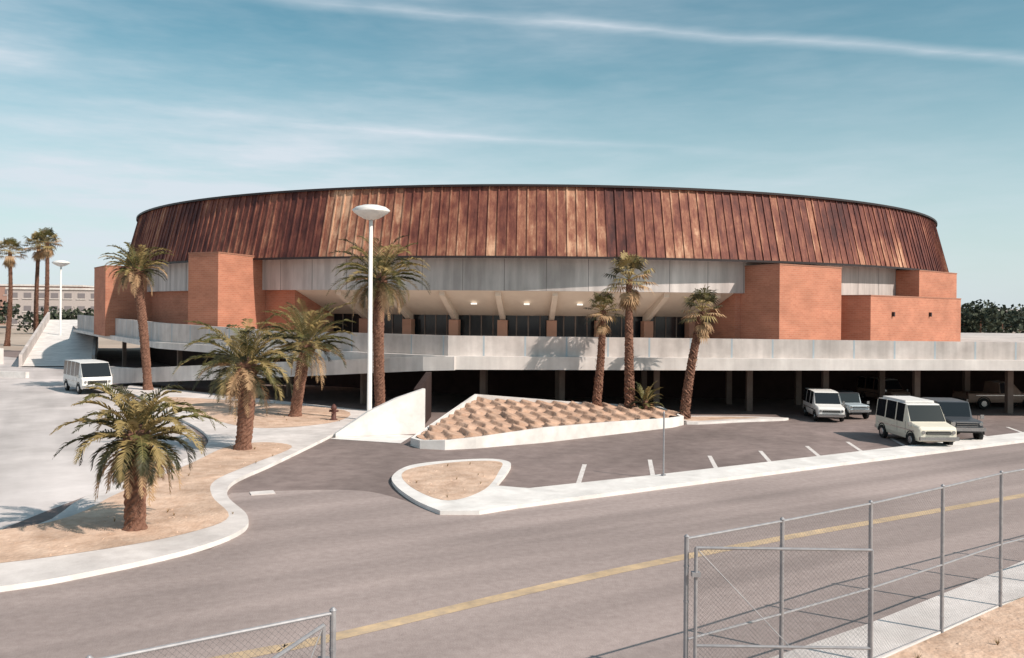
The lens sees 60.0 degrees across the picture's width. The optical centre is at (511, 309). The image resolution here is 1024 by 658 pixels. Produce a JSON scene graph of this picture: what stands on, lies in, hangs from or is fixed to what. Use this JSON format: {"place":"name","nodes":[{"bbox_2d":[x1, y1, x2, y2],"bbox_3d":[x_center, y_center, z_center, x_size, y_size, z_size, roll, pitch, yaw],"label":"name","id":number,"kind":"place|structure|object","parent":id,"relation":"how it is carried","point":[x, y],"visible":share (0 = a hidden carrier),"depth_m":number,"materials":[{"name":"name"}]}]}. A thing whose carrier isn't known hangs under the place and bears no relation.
{"place":"outdoors","nodes":[
{"label":"outdoors","id":0,"kind":"place"},
{"bbox_2d":[0,286,93,324],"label":"walls","id":1,"kind":"structure","parent":0,"point":[3,296],"depth_m":273.56,"materials":[{"name":"concrete"}]},
{"bbox_2d":[0,284,93,286],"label":"roof","id":2,"kind":"structure","parent":1,"relation":"on","point":[49,285],"depth_m":274.83,"materials":[{"name":"concrete"}]},
{"bbox_2d":[7,289,93,327],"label":"walls","id":3,"kind":"structure","parent":0,"point":[75,302],"depth_m":232.76,"materials":[{"name":"paint"}]},
{"bbox_2d":[5,287,93,289],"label":"roof","id":4,"kind":"structure","parent":3,"relation":"on","point":[53,288],"depth_m":232.63,"materials":[{"name":"concrete"}]},
{"bbox_2d":[12,293,93,324],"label":"windows","id":5,"kind":"structure","parent":3,"relation":"attached to","point":[42,295],"depth_m":232.60,"materials":[{"name":"glass"}]},
{"bbox_2d":[0,357,201,529],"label":"side road","id":6,"kind":"structure","parent":0,"point":[37,407],"depth_m":38.75,"materials":[{"name":"grey concrete"}]},
{"bbox_2d":[0,348,3,363],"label":"retaining wall","id":7,"kind":"structure","parent":6,"relation":"on","point":[1,355],"depth_m":90.19,"materials":[{"name":"concrete"}]},
{"bbox_2d":[0,371,28,377],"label":"wall","id":8,"kind":"structure","parent":6,"relation":"on","point":[8,374],"depth_m":73.24,"materials":[{"name":"paint"}]},
{"bbox_2d":[63,359,112,393],"bbox_3d":[-29.735,4.656,62.111,2.360,2.150,5.150,0,0,-40],"label":"minibus","id":9,"kind":"object","parent":6,"relation":"on","point":[80,375],"visible":0.88,"depth_m":60.67,"materials":[{"name":"white paint"}]},
{"bbox_2d":[94,265,151,335],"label":"brick tower","id":10,"kind":"structure","parent":0,"point":[111,303],"depth_m":80.91,"materials":[{"name":"orange brick"}]},
{"bbox_2d":[0,385,366,591],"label":"pavement","id":11,"kind":"structure","parent":0,"point":[25,574],"depth_m":24.28,"materials":[{"name":"concrete"}]},
{"bbox_2d":[102,242,171,389],"bbox_3d":[-26.382,0.405,62.467,4.908,10.529,4.964,1,0,0],"label":"date palm tree","id":12,"kind":"object","parent":11,"relation":"on","point":[137,272],"visible":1,"depth_m":62.29,"materials":[{"name":"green plant"}]},
{"bbox_2d":[0,442,291,562],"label":"sand bed","id":13,"kind":"object","parent":11,"relation":"on","point":[89,529],"visible":0.9,"depth_m":24.49,"materials":[{"name":"beige sand"}]},
{"bbox_2d":[51,381,226,530],"bbox_3d":[-9.809,3.868,23.268,3.857,3.894,3.578,0,0,23],"label":"date palm tree","id":14,"kind":"object","parent":13,"relation":"on","point":[138,461],"visible":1,"depth_m":23.02,"materials":[{"name":"green plant"}]},
{"bbox_2d":[172,312,319,449],"bbox_3d":[-10.913,2.949,36.750,5.629,5.712,5.098,1,0,0],"label":"date palm tree","id":15,"kind":"object","parent":13,"relation":"on","point":[244,368],"visible":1,"depth_m":36.30,"materials":[{"name":"green plant"}]},
{"bbox_2d":[167,397,350,427],"bbox_3d":[-14.839,5.734,51.818,7.590,0.001,18.130,1,0,-35],"label":"sand bed","id":16,"kind":"object","parent":11,"relation":"on","point":[312,415],"visible":0.61,"depth_m":49.01,"materials":[{"name":"beige sand"}]},
{"bbox_2d":[254,297,356,416],"bbox_3d":[-11.098,2.582,47.865,5.672,6.443,5.829,0,0,-17],"label":"date palm tree","id":17,"kind":"object","parent":16,"relation":"on","point":[309,331],"visible":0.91,"depth_m":47.70,"materials":[{"name":"green plant"}]},
{"bbox_2d":[329,404,338,419],"bbox_3d":[-9.347,5.369,46.498,0.480,0.840,0.395,1,0,0],"label":"fire hydrant","id":18,"kind":"object","parent":16,"relation":"on","point":[333,410],"visible":1,"depth_m":46.40,"materials":[{"name":"red metal"}]},
{"bbox_2d":[352,204,389,410],"bbox_3d":[-7.452,0.155,46.600,1.995,11.360,1.995,1,0,0],"label":"street lamp","id":19,"kind":"object","parent":11,"relation":"on","point":[370,212],"visible":0.91,"depth_m":46.49,"materials":[{"name":"white metal"}]},
{"bbox_2d":[328,235,431,407],"bbox_3d":[-7.663,0.757,50.517,6.134,10.152,6.667,1,0,0],"label":"date palm tree","id":20,"kind":"object","parent":11,"relation":"on","point":[382,287],"visible":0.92,"depth_m":50.23,"materials":[{"name":"green plant"}]},
{"bbox_2d":[188,252,265,328],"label":"brick tower","id":21,"kind":"structure","parent":0,"point":[224,289],"depth_m":64.16,"materials":[{"name":"orange brick"}]},
{"bbox_2d":[330,435,412,442],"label":"pavement","id":22,"kind":"structure","parent":0,"point":[393,438],"depth_m":40.75,"materials":[{"name":"paint"}]},
{"bbox_2d":[0,325,983,350],"bbox_3d":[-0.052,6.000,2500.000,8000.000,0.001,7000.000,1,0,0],"label":"ground","id":23,"kind":"structure","parent":0,"point":[19,339],"depth_m":143.35,"materials":[{"name":"grey concrete"}]},
{"bbox_2d":[0,237,27,345],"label":"fan palm tree","id":24,"kind":"object","parent":23,"relation":"on","point":[9,262],"visible":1,"depth_m":129.84,"materials":[{"name":"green plant"}]},
{"bbox_2d":[20,231,57,332],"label":"fan palm tree","id":25,"kind":"object","parent":23,"relation":"on","point":[36,256],"visible":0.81,"depth_m":130.84,"materials":[{"name":"green plant"}]},
{"bbox_2d":[29,226,61,316],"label":"fan palm tree","id":26,"kind":"object","parent":23,"relation":"on","point":[46,252],"visible":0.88,"depth_m":128.64,"materials":[{"name":"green plant"}]},
{"bbox_2d":[0,300,93,331],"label":"tree line","id":27,"kind":"object","parent":23,"relation":"on","point":[68,314],"visible":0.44,"depth_m":186.71,"materials":[{"name":"green plant"}]},
{"bbox_2d":[961,299,1023,332],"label":"tree line","id":28,"kind":"object","parent":23,"relation":"on","point":[992,319],"visible":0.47,"depth_m":186.37,"materials":[{"name":"green plant"}]},
{"bbox_2d":[8,402,1009,649],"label":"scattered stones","id":29,"kind":"object","parent":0,"point":[926,641],"visible":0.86,"depth_m":24.67,"materials":[{"name":"brown stone"}]},
{"bbox_2d":[0,443,1023,657],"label":"street","id":30,"kind":"structure","parent":0,"point":[356,558],"depth_m":20.18,"materials":[{"name":"grey asphalt"}]},
{"bbox_2d":[86,607,336,657],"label":"chain link fence","id":31,"kind":"object","parent":30,"relation":"on","point":[332,634],"visible":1,"depth_m":8.95,"materials":[{"name":"metal"}]},
{"bbox_2d":[272,623,329,657],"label":"chain link gate","id":32,"kind":"structure","parent":31,"relation":"attached to","point":[322,628],"depth_m":9.11,"materials":[{"name":"metal"}]},
{"bbox_2d":[249,490,274,495],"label":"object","id":33,"kind":"object","parent":30,"relation":"on","point":[262,492],"visible":1,"depth_m":28.57,"materials":[{"name":"paint"}]},
{"bbox_2d":[210,493,1023,657],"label":"line marking","id":34,"kind":"object","parent":30,"relation":"on","point":[439,611],"visible":0.82,"depth_m":19.12,"materials":[{"name":"yellow paint"}]},
{"bbox_2d":[0,0,1023,308],"label":"sky","id":35,"kind":"structure","parent":0,"point":[112,112],"materials":[{"name":"blue"}]},
{"bbox_2d":[1,350,1023,551],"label":"parking lot","id":36,"kind":"structure","parent":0,"point":[342,464],"depth_m":38.89,"materials":[{"name":"grey asphalt"}]},
{"bbox_2d":[19,312,97,366],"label":"pedestrian ramp","id":37,"kind":"structure","parent":36,"relation":"on","point":[47,344],"depth_m":99.75,"materials":[{"name":"paint"}]},
{"bbox_2d":[52,260,69,334],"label":"street lamp","id":38,"kind":"object","parent":36,"relation":"on","point":[60,263],"visible":0.91,"depth_m":109.90,"materials":[{"name":"white metal"}]},
{"bbox_2d":[110,366,128,369],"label":"concrete barrier wall","id":39,"kind":"structure","parent":36,"relation":"on","point":[112,367],"depth_m":70.62,"materials":[{"name":"grey concrete"}]},
{"bbox_2d":[335,388,424,437],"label":"garage retaining wall","id":40,"kind":"structure","parent":36,"relation":"on","point":[402,414],"depth_m":42.02,"materials":[{"name":"paint"}]},
{"bbox_2d":[414,372,431,423],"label":"garage entrance wall","id":41,"kind":"structure","parent":36,"relation":"on","point":[425,381],"depth_m":47.12,"materials":[{"name":"grey concrete"}]},
{"bbox_2d":[411,394,683,449],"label":"planter wall","id":42,"kind":"structure","parent":36,"relation":"on","point":[550,434],"depth_m":40.87,"materials":[{"name":"paint"}]},
{"bbox_2d":[417,397,678,439],"bbox_3d":[0.658,5.274,45.207,15.551,1.002,8.340,0,0,-37],"label":"terraced planting bed","id":43,"kind":"object","parent":42,"relation":"in","point":[480,416],"visible":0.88,"depth_m":44.40,"materials":[{"name":"soil"}]},
{"bbox_2d":[583,292,624,406],"bbox_3d":[4.915,2.159,48.198,2.546,6.568,2.542,1,0,0],"label":"fan palm tree","id":44,"kind":"object","parent":43,"relation":"on","point":[602,328],"visible":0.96,"depth_m":47.98,"materials":[{"name":"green plant"}]},
{"bbox_2d":[600,250,657,408],"bbox_3d":[6.296,1.156,48.037,3.514,8.799,3.090,1,0,0],"label":"fan palm tree","id":45,"kind":"object","parent":43,"relation":"on","point":[630,300],"visible":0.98,"depth_m":47.86,"materials":[{"name":"green plant"}]},
{"bbox_2d":[624,381,663,409],"bbox_3d":[7.153,5.042,47.867,2.220,2.429,2.541,1,0,0],"label":"palm shrub","id":46,"kind":"object","parent":43,"relation":"on","point":[646,395],"visible":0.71,"depth_m":47.74,"materials":[{"name":"green plant"}]},
{"bbox_2d":[73,315,1023,413],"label":"elevated walkway","id":47,"kind":"structure","parent":36,"relation":"on","point":[562,368],"depth_m":53.44,"materials":[{"name":"concrete"}]},
{"bbox_2d":[152,290,740,338],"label":"brick drum wall","id":48,"kind":"structure","parent":47,"relation":"on","point":[169,306],"depth_m":68.61,"materials":[{"name":"orange brick"}]},
{"bbox_2d":[296,290,733,316],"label":"sloped soffit","id":49,"kind":"structure","parent":48,"relation":"on","point":[422,302],"depth_m":66.39,"materials":[{"name":"paint"}]},
{"bbox_2d":[334,314,695,337],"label":"entrance glazing","id":50,"kind":"structure","parent":48,"relation":"attached to","point":[567,326],"depth_m":68.57,"materials":[{"name":"black glass"}]},
{"bbox_2d":[326,290,720,337],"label":"bracket ribs","id":51,"kind":"object","parent":48,"relation":"attached to","point":[408,324],"visible":0.59,"depth_m":67.38,"materials":[{"name":"paint"}]},
{"bbox_2d":[147,258,901,295],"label":"concrete fascia","id":52,"kind":"structure","parent":48,"relation":"on","point":[538,274],"depth_m":63.88,"materials":[{"name":"grey concrete"}]},
{"bbox_2d":[124,186,948,271],"bbox_3d":[2.454,-6.214,106.500,89.950,5.030,89.950,1,0,0],"label":"copper roof skirt","id":53,"kind":"object","parent":48,"relation":"on","point":[532,221],"visible":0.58,"depth_m":64.48,"materials":[{"name":"brown metal"}]},
{"bbox_2d":[136,184,937,271],"bbox_3d":[2.459,-6.744,106.500,90.060,6.370,90.060,1,0,0],"label":"roof edge","id":54,"kind":"object","parent":48,"relation":"on","point":[558,185],"visible":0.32,"depth_m":64.47,"materials":[{"name":"metal"}]},
{"bbox_2d":[678,286,726,418],"bbox_3d":[10.118,2.202,47.388,2.752,7.172,2.823,0,0,38],"label":"fan palm tree","id":55,"kind":"object","parent":36,"relation":"on","point":[702,328],"visible":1,"depth_m":47.13,"materials":[{"name":"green plant"}]},
{"bbox_2d":[392,432,1023,514],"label":"kerbed island","id":56,"kind":"structure","parent":36,"relation":"on","point":[493,496],"depth_m":30.74,"materials":[{"name":"concrete"}]},
{"bbox_2d":[402,461,502,499],"bbox_3d":[-2.133,5.848,30.803,3.564,0.001,7.206,1,0,0],"label":"sand bed","id":57,"kind":"object","parent":56,"relation":"on","point":[441,484],"visible":1,"depth_m":30.77,"materials":[{"name":"beige sand"}]},
{"bbox_2d":[661,412,665,475],"bbox_3d":[5.409,4.767,31.600,0.180,2.300,0.171,1,0,0],"label":"metal pole","id":58,"kind":"object","parent":56,"relation":"on","point":[663,474],"visible":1,"depth_m":31.58,"materials":[{"name":"metal"}]},
{"bbox_2d":[576,427,1020,482],"bbox_3d":[14.295,6.115,38.745,28.995,0.001,3.413,1,0,-28],"label":"parking bay marking","id":59,"kind":"object","parent":36,"relation":"on","point":[651,469],"visible":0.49,"depth_m":35.49,"materials":[{"name":"white paint"}]},
{"bbox_2d":[803,388,845,420],"bbox_3d":[17.554,5.351,50.004,1.792,1.584,3.864,1,0,6],"label":"delivery van","id":60,"kind":"object","parent":36,"relation":"on","point":[821,402],"visible":1,"depth_m":49.08,"materials":[{"name":"white paint"}]},
{"bbox_2d":[834,390,870,418],"bbox_3d":[19.301,5.455,51.028,1.568,1.408,3.176,0,0,-5],"label":"jeep","id":61,"kind":"object","parent":36,"relation":"on","point":[851,400],"visible":0.7,"depth_m":50.13,"materials":[{"name":"blue paint"}]},
{"bbox_2d":[857,377,910,399],"bbox_3d":[24.953,5.416,59.604,1.792,1.584,3.864,1,0,-15],"label":"delivery van","id":62,"kind":"object","parent":36,"relation":"on","point":[867,387],"visible":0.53,"depth_m":59.31,"materials":[{"name":"beige paint"}]},
{"bbox_2d":[875,396,959,444],"bbox_3d":[18.706,5.165,41.205,2.128,1.976,4.588,0,0,-2],"label":"camper van","id":63,"kind":"object","parent":36,"relation":"on","point":[912,420],"visible":0.98,"depth_m":40.25,"materials":[{"name":"beige paint"}]},
{"bbox_2d":[922,397,985,439],"bbox_3d":[21.258,5.296,42.935,1.960,1.760,3.970,0,0,5],"label":"jeep","id":64,"kind":"object","parent":36,"relation":"on","point":[958,412],"visible":0.54,"depth_m":42.37,"materials":[{"name":"grey paint"}]},
{"bbox_2d":[951,381,1023,408],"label":"pickup truck","id":65,"kind":"object","parent":36,"relation":"on","point":[992,392],"visible":0.79,"depth_m":55.66,"materials":[{"name":"beige paint"}]},
{"bbox_2d":[113,398,999,657],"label":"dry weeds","id":66,"kind":"object","parent":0,"point":[997,642],"visible":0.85,"depth_m":25.20,"materials":[{"name":"brown plant"}]},
{"bbox_2d":[684,416,788,424],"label":"kerbed island","id":67,"kind":"structure","parent":0,"point":[757,419],"depth_m":48.23,"materials":[{"name":"concrete"}]},
{"bbox_2d":[684,417,756,420],"bbox_3d":[11.348,5.965,48.973,4.549,0.001,1.693,1,0,-22],"label":"sand bed","id":68,"kind":"object","parent":67,"relation":"on","point":[704,418],"visible":0.81,"depth_m":48.61,"materials":[{"name":"beige sand"}]},
{"bbox_2d":[740,263,841,339],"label":"brick tower","id":69,"kind":"structure","parent":0,"point":[791,301],"depth_m":63.92,"materials":[{"name":"orange brick"}]},
{"bbox_2d":[771,561,1023,657],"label":"footpath","id":70,"kind":"structure","parent":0,"point":[1014,583],"depth_m":17.04,"materials":[{"name":"concrete"}]},
{"bbox_2d":[683,469,1023,657],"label":"chain link fence","id":71,"kind":"object","parent":70,"relation":"on","point":[781,613],"visible":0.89,"depth_m":14.92,"materials":[{"name":"metal"}]},
{"bbox_2d":[691,546,873,657],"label":"chain link gate","id":72,"kind":"structure","parent":71,"relation":"attached to","point":[696,574],"depth_m":12.46,"materials":[{"name":"metal"}]},
{"bbox_2d":[841,295,960,341],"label":"brick tower","id":73,"kind":"structure","parent":0,"point":[866,317],"depth_m":69.52,"materials":[{"name":"orange brick"}]},
{"bbox_2d":[892,312,931,316],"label":"wall lamps","id":74,"kind":"object","parent":73,"relation":"attached to","point":[893,314],"depth_m":70.79,"materials":[{"name":"metal"}]},
{"bbox_2d":[896,270,956,297],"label":"brick tower","id":75,"kind":"structure","parent":0,"point":[920,283],"depth_m":74.47,"materials":[{"name":"orange brick"}]},
{"bbox_2d":[887,597,1023,657],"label":"sand verge","id":76,"kind":"structure","parent":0,"point":[972,637],"depth_m":16.05,"materials":[{"name":"beige sand"}]}
]}

